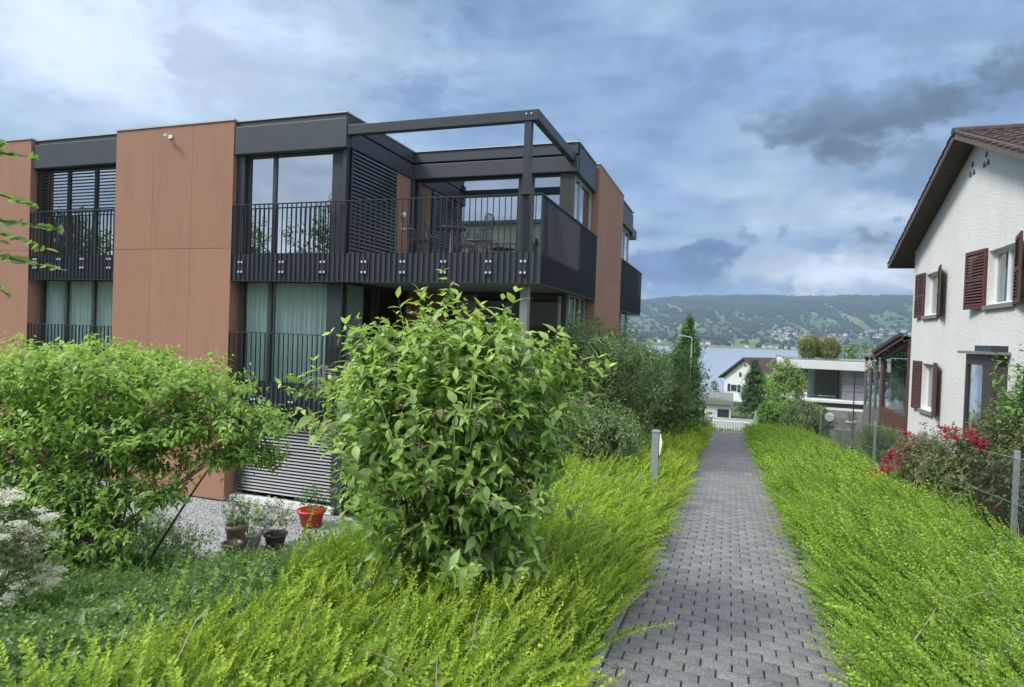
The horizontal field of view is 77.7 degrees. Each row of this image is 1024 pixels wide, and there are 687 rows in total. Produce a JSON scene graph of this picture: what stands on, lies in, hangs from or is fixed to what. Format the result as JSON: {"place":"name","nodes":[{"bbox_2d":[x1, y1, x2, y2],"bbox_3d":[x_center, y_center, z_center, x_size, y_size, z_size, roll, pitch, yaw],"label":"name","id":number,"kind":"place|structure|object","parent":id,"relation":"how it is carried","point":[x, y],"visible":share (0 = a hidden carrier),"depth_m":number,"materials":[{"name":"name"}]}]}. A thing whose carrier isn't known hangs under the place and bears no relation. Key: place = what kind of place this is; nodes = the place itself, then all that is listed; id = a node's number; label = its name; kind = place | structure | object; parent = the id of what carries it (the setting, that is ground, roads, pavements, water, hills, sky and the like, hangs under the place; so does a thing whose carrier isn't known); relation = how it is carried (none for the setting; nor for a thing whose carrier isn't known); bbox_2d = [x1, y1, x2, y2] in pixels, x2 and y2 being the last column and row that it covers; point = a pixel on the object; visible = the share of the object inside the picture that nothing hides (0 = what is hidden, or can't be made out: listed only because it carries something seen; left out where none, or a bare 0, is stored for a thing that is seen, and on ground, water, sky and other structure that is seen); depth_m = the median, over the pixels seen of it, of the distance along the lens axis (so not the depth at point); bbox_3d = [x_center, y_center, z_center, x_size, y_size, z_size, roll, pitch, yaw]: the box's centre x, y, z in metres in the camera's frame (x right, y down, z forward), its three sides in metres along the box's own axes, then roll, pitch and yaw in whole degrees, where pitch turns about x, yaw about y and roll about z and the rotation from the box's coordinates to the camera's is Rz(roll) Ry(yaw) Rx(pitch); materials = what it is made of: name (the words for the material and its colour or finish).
{"place":"outdoors","nodes":[
{"label":"outdoors","id":0,"kind":"place"},
{"bbox_2d":[0,0,1023,299],"label":"sky","id":1,"kind":"structure","parent":0,"point":[765,147],"materials":[{"name":"blue"}]},
{"bbox_2d":[8,401,1023,686],"bbox_3d":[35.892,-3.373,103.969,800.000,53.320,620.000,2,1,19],"label":"ground","id":2,"kind":"structure","parent":0,"point":[734,415],"depth_m":4.12,"materials":[{"name":"soil"}]},
{"bbox_2d":[0,139,66,297],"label":"overhanging tree","id":3,"kind":"object","parent":2,"relation":"on","point":[15,259],"visible":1,"depth_m":4.03,"materials":[{"name":"green plant"}]},
{"bbox_2d":[0,484,69,616],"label":"white flowering shrub","id":4,"kind":"object","parent":2,"relation":"on","point":[22,529],"visible":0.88,"depth_m":5.05,"materials":[{"name":"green plant"}]},
{"bbox_2d":[66,488,198,562],"bbox_3d":[-5.927,2.795,9.629,2.514,1.319,1.345,2,1,19],"label":"garden perennial","id":5,"kind":"object","parent":2,"relation":"on","point":[162,531],"visible":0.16,"depth_m":9.50,"materials":[{"name":"green plant"}]},
{"bbox_2d":[0,329,308,570],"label":"spreading shrub","id":6,"kind":"object","parent":2,"relation":"on","point":[89,429],"visible":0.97,"depth_m":7.01,"materials":[{"name":"green plant"}]},
{"bbox_2d":[131,518,237,561],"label":"flowering perennial","id":7,"kind":"object","parent":2,"relation":"on","point":[199,546],"visible":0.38,"depth_m":9.55,"materials":[{"name":"green plant"}]},
{"bbox_2d":[9,474,360,561],"bbox_3d":[-10.236,3.028,13.684,20.000,0.826,4.000,2,1,19],"label":"gravel bed","id":8,"kind":"object","parent":2,"relation":"on","point":[200,511],"visible":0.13,"depth_m":12.97,"materials":[{"name":"grey gravel"}]},
{"bbox_2d":[123,507,207,553],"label":"flowering perennial","id":9,"kind":"object","parent":8,"relation":"on","point":[157,524],"visible":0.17,"depth_m":10.53,"materials":[{"name":"green plant"}]},
{"bbox_2d":[221,539,244,556],"bbox_3d":[-4.680,3.502,10.663,0.360,0.330,0.360,2,1,19],"label":"flower pot","id":10,"kind":"object","parent":8,"relation":"on","point":[241,542],"visible":0.56,"depth_m":10.64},
{"bbox_2d":[225,522,246,546],"bbox_3d":[-4.793,3.397,11.030,0.360,0.520,0.360,2,1,19],"label":"flower pot","id":11,"kind":"object","parent":8,"relation":"on","point":[238,531],"visible":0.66,"depth_m":10.91,"materials":[{"name":"ceramic"}]},
{"bbox_2d":[218,487,250,526],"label":"potted plant","id":12,"kind":"object","parent":11,"relation":"in","point":[231,519],"visible":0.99,"depth_m":10.99,"materials":[{"name":"green plant"}]},
{"bbox_2d":[243,528,263,550],"bbox_3d":[-4.665,3.507,11.324,0.445,0.300,0.445,2,1,19],"label":"flower pot","id":13,"kind":"object","parent":8,"relation":"on","point":[250,537],"visible":0.56,"depth_m":11.20,"materials":[{"name":"ceramic"}]},
{"bbox_2d":[231,492,271,534],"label":"potted plant","id":14,"kind":"object","parent":13,"relation":"in","point":[252,517],"visible":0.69,"depth_m":11.26,"materials":[{"name":"green plant"}]},
{"bbox_2d":[263,529,287,549],"bbox_3d":[-4.256,3.540,11.438,0.424,0.260,0.424,2,1,19],"label":"flower pot","id":15,"kind":"object","parent":8,"relation":"on","point":[274,541],"visible":0.87,"depth_m":11.31,"materials":[{"name":"black plastic"}]},
{"bbox_2d":[253,495,299,535],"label":"potted plant","id":16,"kind":"object","parent":15,"relation":"in","point":[279,521],"visible":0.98,"depth_m":11.36,"materials":[{"name":"green plant"}]},
{"bbox_2d":[297,505,325,527],"bbox_3d":[-4.030,3.492,12.767,0.572,0.330,0.572,2,1,19],"label":"flower pot","id":17,"kind":"object","parent":8,"relation":"on","point":[304,512],"visible":0.78,"depth_m":12.60,"materials":[{"name":"red plastic"}]},
{"bbox_2d":[295,482,328,511],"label":"potted plant","id":18,"kind":"object","parent":17,"relation":"in","point":[314,496],"visible":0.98,"depth_m":12.76,"materials":[{"name":"green plant"}]},
{"bbox_2d":[0,507,388,686],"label":"dark ground cover","id":19,"kind":"object","parent":2,"relation":"on","point":[109,600],"visible":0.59,"depth_m":4.61,"materials":[{"name":"green plant"}]},
{"bbox_2d":[0,109,641,514],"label":"apartment building","id":20,"kind":"structure","parent":2,"relation":"on","point":[272,249],"depth_m":14.61,"materials":[{"name":"concrete"}]},
{"bbox_2d":[40,279,112,365],"bbox_3d":[-10.946,-0.484,16.197,2.750,2.310,0.197,2,1,19],"label":"window","id":21,"kind":"structure","parent":20,"relation":"in","point":[69,302],"depth_m":16.27,"materials":[{"name":"teal glass"}]},
{"bbox_2d":[42,165,115,255],"bbox_3d":[-10.865,-3.311,16.093,2.750,2.270,0.072,2,1,19],"label":"window","id":22,"kind":"structure","parent":20,"relation":"in","point":[46,198],"depth_m":16.11,"materials":[{"name":"glass"}]},
{"bbox_2d":[164,134,172,138],"bbox_3d":[-7.904,-4.778,14.638,0.183,0.106,0.260,1,1,-37],"label":"security camera","id":23,"kind":"object","parent":20,"relation":"attached to","point":[169,137],"visible":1,"depth_m":14.71,"materials":[{"name":"white paint"}]},
{"bbox_2d":[238,281,326,386],"bbox_3d":[-4.965,-0.235,14.108,2.470,2.310,0.216,2,1,19],"label":"window","id":24,"kind":"structure","parent":20,"relation":"in","point":[300,306],"depth_m":14.16,"materials":[{"name":"clear glass"}]},
{"bbox_2d":[246,150,333,253],"bbox_3d":[-4.747,-3.057,13.926,2.540,2.270,0.072,2,1,19],"label":"window","id":25,"kind":"structure","parent":20,"relation":"in","point":[303,176],"depth_m":13.96,"materials":[{"name":"clear glass"}]},
{"bbox_2d":[339,282,404,386],"bbox_3d":[-3.319,-0.190,14.968,0.298,2.310,2.650,2,1,19],"label":"window","id":26,"kind":"structure","parent":20,"relation":"in","point":[352,293],"depth_m":14.45,"materials":[{"name":"black glass"}]},
{"bbox_2d":[408,224,433,252],"bbox_3d":[-2.043,-2.255,14.230,0.528,0.811,0.505,2,1,14],"label":"garden chair","id":27,"kind":"object","parent":20,"relation":"on","point":[414,238],"visible":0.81,"depth_m":14.22,"materials":[{"name":"metal"}]},
{"bbox_2d":[436,226,466,251],"bbox_3d":[-1.357,-2.190,14.102,0.680,0.727,0.680,2,1,19],"label":"terrace table","id":28,"kind":"object","parent":20,"relation":"on","point":[454,228],"visible":0.52,"depth_m":14.07,"materials":[{"name":"metal"}]},
{"bbox_2d":[454,232,479,251],"bbox_3d":[-1.059,-2.229,14.816,0.505,0.811,0.529,2,1,14],"label":"garden chair","id":29,"kind":"object","parent":20,"relation":"on","point":[466,246],"visible":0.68,"depth_m":14.95,"materials":[{"name":"metal"}]},
{"bbox_2d":[464,213,494,251],"bbox_3d":[-0.715,-2.301,13.825,0.529,1.011,0.505,2,1,24],"label":"garden chair","id":30,"kind":"object","parent":20,"relation":"on","point":[478,240],"visible":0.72,"depth_m":13.74,"materials":[{"name":"metal"}]},
{"bbox_2d":[415,174,559,252],"bbox_3d":[-0.513,-2.927,15.558,4.070,2.265,0.072,2,1,19],"label":"window","id":31,"kind":"structure","parent":20,"relation":"in","point":[548,184],"depth_m":15.62,"materials":[{"name":"clear glass"}]},
{"bbox_2d":[447,292,564,350],"bbox_3d":[-0.167,-0.087,15.662,3.000,2.310,0.397,2,1,19],"label":"window","id":32,"kind":"structure","parent":20,"relation":"in","point":[470,303],"depth_m":15.93,"materials":[{"name":"black glass"}]},
{"bbox_2d":[556,294,585,340],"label":"window","id":33,"kind":"structure","parent":20,"relation":"in","point":[568,296],"depth_m":15.48,"materials":[{"name":"grey glass"}]},
{"bbox_2d":[573,175,591,229],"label":"window","id":34,"kind":"structure","parent":20,"relation":"in","point":[582,198],"depth_m":15.82,"materials":[{"name":"clear glass"}]},
{"bbox_2d":[619,311,626,337],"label":"window","id":35,"kind":"structure","parent":20,"relation":"in","point":[620,312],"depth_m":22.25,"materials":[{"name":"grey glass"}]},
{"bbox_2d":[622,227,628,261],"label":"window","id":36,"kind":"structure","parent":20,"relation":"in","point":[625,236],"depth_m":22.44,"materials":[{"name":"clear glass"}]},
{"bbox_2d":[0,418,715,686],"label":"golden ground cover","id":37,"kind":"object","parent":2,"relation":"on","point":[299,659],"visible":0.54,"depth_m":3.40,"materials":[{"name":"green plant"}]},
{"bbox_2d":[79,458,1023,686],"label":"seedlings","id":38,"kind":"object","parent":37,"relation":"on","point":[239,607],"visible":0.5,"depth_m":3.39,"materials":[{"name":"green plant"}]},
{"bbox_2d":[177,473,1023,686],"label":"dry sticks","id":39,"kind":"object","parent":37,"relation":"on","point":[572,545],"visible":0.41,"depth_m":3.21,"materials":[{"name":"wood"}]},
{"bbox_2d":[324,423,453,520],"bbox_3d":[-1.278,1.675,7.667,1.886,1.499,1.711,2,1,-29],"label":"mixed green bush","id":40,"kind":"object","parent":2,"relation":"on","point":[334,494],"visible":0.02,"depth_m":7.55,"materials":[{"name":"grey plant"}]},
{"bbox_2d":[275,268,615,616],"bbox_3d":[-0.462,0.653,4.309,2.182,2.399,2.015,2,1,19],"label":"leafy shrub","id":41,"kind":"object","parent":2,"relation":"on","point":[480,394],"visible":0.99,"depth_m":3.98,"materials":[{"name":"green plant"}]},
{"bbox_2d":[528,308,674,450],"bbox_3d":[1.298,0.975,13.159,3.227,3.472,2.980,2,1,-20],"label":"grey leaved bush","id":42,"kind":"object","parent":2,"relation":"on","point":[622,381],"visible":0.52,"depth_m":12.66,"materials":[{"name":"green plant"}]},
{"bbox_2d":[552,391,657,471],"bbox_3d":[1.396,1.605,10.756,2.206,1.641,1.917,2,1,19],"label":"feathery bush","id":43,"kind":"object","parent":2,"relation":"on","point":[595,429],"visible":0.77,"depth_m":10.42,"materials":[{"name":"green plant"}]},
{"bbox_2d":[579,313,675,440],"bbox_3d":[2.522,0.941,15.631,2.902,3.453,2.720,3,1,38],"label":"grey leaved bush","id":44,"kind":"object","parent":2,"relation":"on","point":[647,358],"visible":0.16,"depth_m":15.29,"materials":[{"name":"green plant"}]},
{"bbox_2d":[627,339,656,357],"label":"garden tree","id":45,"kind":"object","parent":2,"relation":"on","point":[645,347],"visible":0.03,"depth_m":82.58,"materials":[{"name":"green plant"}]},
{"bbox_2d":[650,430,661,487],"bbox_3d":[2.043,1.781,9.032,0.139,1.085,0.158,2,1,19],"label":"bollard light","id":46,"kind":"object","parent":2,"relation":"on","point":[656,445],"visible":0.66,"depth_m":8.96,"materials":[{"name":"metal"}]},
{"bbox_2d":[633,352,699,437],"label":"grey leaved bush","id":47,"kind":"object","parent":2,"relation":"on","point":[677,406],"visible":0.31,"depth_m":16.77,"materials":[{"name":"green plant"}]},
{"bbox_2d":[657,345,689,378],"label":"garden tree","id":48,"kind":"object","parent":2,"relation":"on","point":[669,353],"visible":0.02,"depth_m":75.74,"materials":[{"name":"plant"}]},
{"bbox_2d":[637,332,715,432],"bbox_3d":[4.702,1.440,19.192,2.814,3.568,3.220,2,1,19],"label":"round dark bush","id":49,"kind":"object","parent":2,"relation":"on","point":[688,416],"visible":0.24,"depth_m":18.67,"materials":[{"name":"green plant"}]},
{"bbox_2d":[678,335,692,381],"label":"street lamp","id":50,"kind":"object","parent":2,"relation":"on","point":[691,348],"visible":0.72,"depth_m":50.10,"materials":[{"name":"metal"}]},
{"bbox_2d":[670,310,701,386],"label":"poplar","id":51,"kind":"object","parent":2,"relation":"on","point":[687,330],"visible":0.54,"depth_m":59.52,"materials":[{"name":"green plant"}]},
{"bbox_2d":[693,390,733,417],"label":"garage","id":52,"kind":"structure","parent":2,"relation":"on","point":[720,404],"depth_m":57.93,"materials":[{"name":"white paint"}]},
{"bbox_2d":[717,409,728,417],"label":"door","id":53,"kind":"structure","parent":52,"relation":"in","point":[724,413],"depth_m":57.88,"materials":[{"name":"glass"}]},
{"bbox_2d":[706,416,750,433],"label":"garden wall","id":54,"kind":"structure","parent":2,"relation":"on","point":[729,424],"depth_m":34.27,"materials":[{"name":"concrete"}]},
{"bbox_2d":[712,427,744,433],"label":"edging flowers","id":55,"kind":"object","parent":2,"relation":"on","point":[726,430],"visible":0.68,"depth_m":24.93,"materials":[{"name":"green plant"}]},
{"bbox_2d":[587,451,873,685],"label":"kerb","id":56,"kind":"structure","parent":2,"relation":"on","point":[616,627],"depth_m":4.14,"materials":[{"name":"concrete"}]},
{"bbox_2d":[710,419,751,432],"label":"garden gate","id":57,"kind":"structure","parent":2,"relation":"on","point":[729,421],"depth_m":31.24,"materials":[{"name":"white metal"}]},
{"bbox_2d":[733,358,768,419],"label":"conifer","id":58,"kind":"object","parent":2,"relation":"on","point":[752,399],"visible":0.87,"depth_m":48.34,"materials":[{"name":"green plant"}]},
{"bbox_2d":[752,411,757,425],"bbox_3d":[10.128,4.266,26.828,0.220,3.280,4.640,2,1,19],"label":"handrail","id":59,"kind":"object","parent":2,"relation":"on","point":[754,421],"visible":0.2,"depth_m":24.62,"materials":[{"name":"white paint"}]},
{"bbox_2d":[718,355,804,401],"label":"gabled house","id":60,"kind":"structure","parent":2,"relation":"on","point":[732,376],"depth_m":111.10,"materials":[{"name":"white paint"}]},
{"bbox_2d":[730,384,736,391],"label":"window","id":61,"kind":"structure","parent":60,"relation":"in","point":[733,386],"depth_m":111.75,"materials":[{"name":"white paint"}]},
{"bbox_2d":[757,373,779,403],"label":"garden tree","id":62,"kind":"object","parent":2,"relation":"on","point":[768,375],"visible":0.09,"depth_m":92.02,"materials":[{"name":"green plant"}]},
{"bbox_2d":[752,398,801,426],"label":"clipped hedge","id":63,"kind":"object","parent":2,"relation":"on","point":[768,412],"visible":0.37,"depth_m":27.85,"materials":[{"name":"green plant"}]},
{"bbox_2d":[755,352,809,405],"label":"pale tree","id":64,"kind":"object","parent":2,"relation":"on","point":[788,379],"visible":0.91,"depth_m":42.02,"materials":[{"name":"green plant"}]},
{"bbox_2d":[776,397,837,436],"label":"silver bush","id":65,"kind":"object","parent":2,"relation":"on","point":[813,411],"visible":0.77,"depth_m":23.13,"materials":[{"name":"grey plant"}]},
{"bbox_2d":[812,330,820,357],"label":"dark tree","id":66,"kind":"object","parent":2,"relation":"on","point":[818,341],"visible":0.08,"depth_m":68.86,"materials":[{"name":"green plant"}]},
{"bbox_2d":[825,413,833,437],"bbox_3d":[10.876,2.966,21.828,0.300,1.200,0.099,2,1,19],"label":"round sign","id":67,"kind":"object","parent":2,"relation":"on","point":[827,416],"visible":0.69,"depth_m":21.79,"materials":[{"name":"metal"}]},
{"bbox_2d":[777,356,890,429],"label":"modern house","id":68,"kind":"structure","parent":2,"relation":"on","point":[832,380],"depth_m":52.10,"materials":[{"name":"white paint"}]},
{"bbox_2d":[797,334,823,358],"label":"roof garden bamboo","id":69,"kind":"object","parent":68,"relation":"on","point":[805,349],"visible":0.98,"depth_m":54.40,"materials":[{"name":"green plant"}]},
{"bbox_2d":[792,369,838,397],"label":"window","id":70,"kind":"structure","parent":68,"relation":"in","point":[811,373],"depth_m":54.82,"materials":[{"name":"black glass"}]},
{"bbox_2d":[815,336,843,359],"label":"roof garden bamboo","id":71,"kind":"object","parent":68,"relation":"on","point":[824,353],"visible":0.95,"depth_m":53.92,"materials":[{"name":"green plant"}]},
{"bbox_2d":[829,346,861,358],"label":"dark tree","id":72,"kind":"object","parent":2,"relation":"on","point":[848,355],"visible":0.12,"depth_m":62.46,"materials":[{"name":"green plant"}]},
{"bbox_2d":[835,428,864,448],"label":"wall","id":73,"kind":"structure","parent":2,"relation":"on","point":[839,439],"depth_m":21.36,"materials":[{"name":"grey concrete"}]},
{"bbox_2d":[845,421,856,430],"bbox_3d":[11.442,2.777,21.453,0.360,0.300,0.360,2,1,19],"label":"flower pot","id":74,"kind":"object","parent":73,"relation":"on","point":[850,425],"visible":0.59,"depth_m":21.35,"materials":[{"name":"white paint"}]},
{"bbox_2d":[844,411,857,421],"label":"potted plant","id":75,"kind":"object","parent":74,"relation":"in","point":[849,416],"visible":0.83,"depth_m":21.44,"materials":[{"name":"green plant"}]},
{"bbox_2d":[850,373,858,449],"bbox_3d":[10.786,2.193,20.091,0.251,2.538,0.035,2,1,19],"label":"garden stake","id":76,"kind":"object","parent":2,"relation":"on","point":[854,386],"visible":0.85,"depth_m":20.08,"materials":[{"name":"metal"}]},
{"bbox_2d":[842,342,881,358],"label":"dark tree","id":77,"kind":"object","parent":2,"relation":"on","point":[856,345],"visible":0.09,"depth_m":63.83,"materials":[{"name":"green plant"}]},
{"bbox_2d":[867,361,875,422],"bbox_3d":[11.587,2.041,20.555,0.251,2.990,0.035,2,1,19],"label":"garden stake","id":78,"kind":"object","parent":2,"relation":"on","point":[870,391],"visible":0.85,"depth_m":20.54,"materials":[{"name":"metal"}]},
{"bbox_2d":[864,360,880,371],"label":"hanging flowers","id":79,"kind":"object","parent":78,"relation":"hanging from","point":[870,366],"visible":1,"depth_m":20.45,"materials":[{"name":"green plant"}]},
{"bbox_2d":[844,416,900,462],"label":"garden bush","id":80,"kind":"object","parent":2,"relation":"on","point":[881,440],"visible":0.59,"depth_m":17.04,"materials":[{"name":"green plant"}]},
{"bbox_2d":[858,425,902,460],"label":"garden bush","id":81,"kind":"object","parent":2,"relation":"on","point":[885,438],"visible":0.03,"depth_m":17.99,"materials":[{"name":"plant"}]},
{"bbox_2d":[856,353,907,429],"bbox_3d":[14.433,2.291,23.553,2.650,3.720,3.080,2,1,19],"label":"glazed porch","id":82,"kind":"object","parent":2,"relation":"on","point":[875,396],"visible":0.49,"depth_m":23.59,"materials":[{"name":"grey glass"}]},
{"bbox_2d":[740,420,1023,686],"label":"green ground cover","id":83,"kind":"object","parent":2,"relation":"on","point":[797,463],"visible":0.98,"depth_m":4.87,"materials":[{"name":"green plant"}]},
{"bbox_2d":[872,333,910,436],"bbox_3d":[14.093,1.864,20.360,3.959,4.250,3.946,2,1,19],"label":"conservatory","id":84,"kind":"object","parent":2,"relation":"on","point":[895,414],"visible":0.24,"depth_m":21.90,"materials":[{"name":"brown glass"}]},
{"bbox_2d":[884,426,953,464],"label":"garden bush","id":85,"kind":"object","parent":2,"relation":"on","point":[900,436],"visible":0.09,"depth_m":13.78,"materials":[{"name":"plant"}]},
{"bbox_2d":[819,410,1023,549],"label":"chain link fence","id":86,"kind":"object","parent":2,"relation":"on","point":[1015,482],"visible":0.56,"depth_m":8.15,"materials":[{"name":"metal"}]},
{"bbox_2d":[866,402,1023,530],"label":"crimson flowering shrub","id":87,"kind":"object","parent":2,"relation":"on","point":[922,468],"visible":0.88,"depth_m":8.44,"materials":[{"name":"green plant"}]},
{"bbox_2d":[887,123,1023,493],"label":"white house","id":88,"kind":"structure","parent":2,"relation":"on","point":[959,247],"depth_m":14.58,"materials":[{"name":"paint"}]},
{"bbox_2d":[917,364,932,415],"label":"window","id":89,"kind":"structure","parent":88,"relation":"in","point":[926,412],"depth_m":17.67,"materials":[{"name":"white paint"}]},
{"bbox_2d":[921,273,938,318],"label":"window","id":90,"kind":"structure","parent":88,"relation":"in","point":[931,315],"depth_m":17.66,"materials":[{"name":"white paint"}]},
{"bbox_2d":[982,245,1015,309],"bbox_3d":[9.985,-1.322,12.762,0.414,1.240,1.520,2,1,19],"label":"window","id":91,"kind":"structure","parent":88,"relation":"in","point":[1009,252],"depth_m":13.05,"materials":[{"name":"white paint"}]},
{"bbox_2d":[955,378,1021,507],"bbox_3d":[8.194,1.644,10.480,1.639,2.303,1.628,1,1,-37],"label":"flowering bush","id":92,"kind":"object","parent":2,"relation":"on","point":[992,404],"visible":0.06,"depth_m":10.53,"materials":[{"name":"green plant"}]},
{"bbox_2d":[975,344,1023,537],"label":"tall garden bush","id":93,"kind":"object","parent":2,"relation":"on","point":[1013,408],"visible":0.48,"depth_m":8.04,"materials":[{"name":"green plant"}]},
{"bbox_2d":[708,380,718,391],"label":"potted conifer","id":94,"kind":"object","parent":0,"point":[714,387],"visible":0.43,"depth_m":59.08,"materials":[{"name":"green plant"}]},
{"bbox_2d":[594,432,859,686],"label":"path","id":95,"kind":"structure","parent":0,"point":[723,448],"depth_m":4.80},
{"bbox_2d":[604,470,834,686],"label":"fallen leaves","id":96,"kind":"object","parent":95,"relation":"on","point":[724,570],"visible":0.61,"depth_m":4.69,"materials":[{"name":"green plant"}]},
{"bbox_2d":[603,443,857,686],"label":"edge moss","id":97,"kind":"object","parent":95,"relation":"on","point":[668,569],"visible":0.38,"depth_m":4.78,"materials":[{"name":"green plant"}]},
{"bbox_2d":[621,344,906,395],"bbox_3d":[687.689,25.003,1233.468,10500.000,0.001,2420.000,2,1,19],"label":"lake","id":98,"kind":"structure","parent":0,"point":[720,361],"depth_m":859.89,"materials":[{"name":"blue liquid"}]},
{"bbox_2d":[621,300,912,352],"bbox_3d":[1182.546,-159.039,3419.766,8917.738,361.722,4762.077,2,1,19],"label":"hills","id":99,"kind":"structure","parent":0,"point":[820,321],"depth_m":2893.14,"materials":[{"name":"green plant"}]},
{"bbox_2d":[705,340,711,344],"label":"house","id":100,"kind":"structure","parent":99,"relation":"on","point":[708,342],"depth_m":1943.58,"materials":[{"name":"paint"}]},
{"bbox_2d":[620,294,912,350],"bbox_3d":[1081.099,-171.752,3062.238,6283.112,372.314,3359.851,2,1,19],"label":"wood","id":101,"kind":"object","parent":99,"relation":"on","point":[861,307],"visible":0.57,"depth_m":3334.28,"materials":[{"name":"green plant"}]},
{"bbox_2d":[768,343,775,347],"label":"house","id":102,"kind":"structure","parent":99,"relation":"on","point":[771,345],"depth_m":1891.77,"materials":[{"name":"paint"}]}
]}

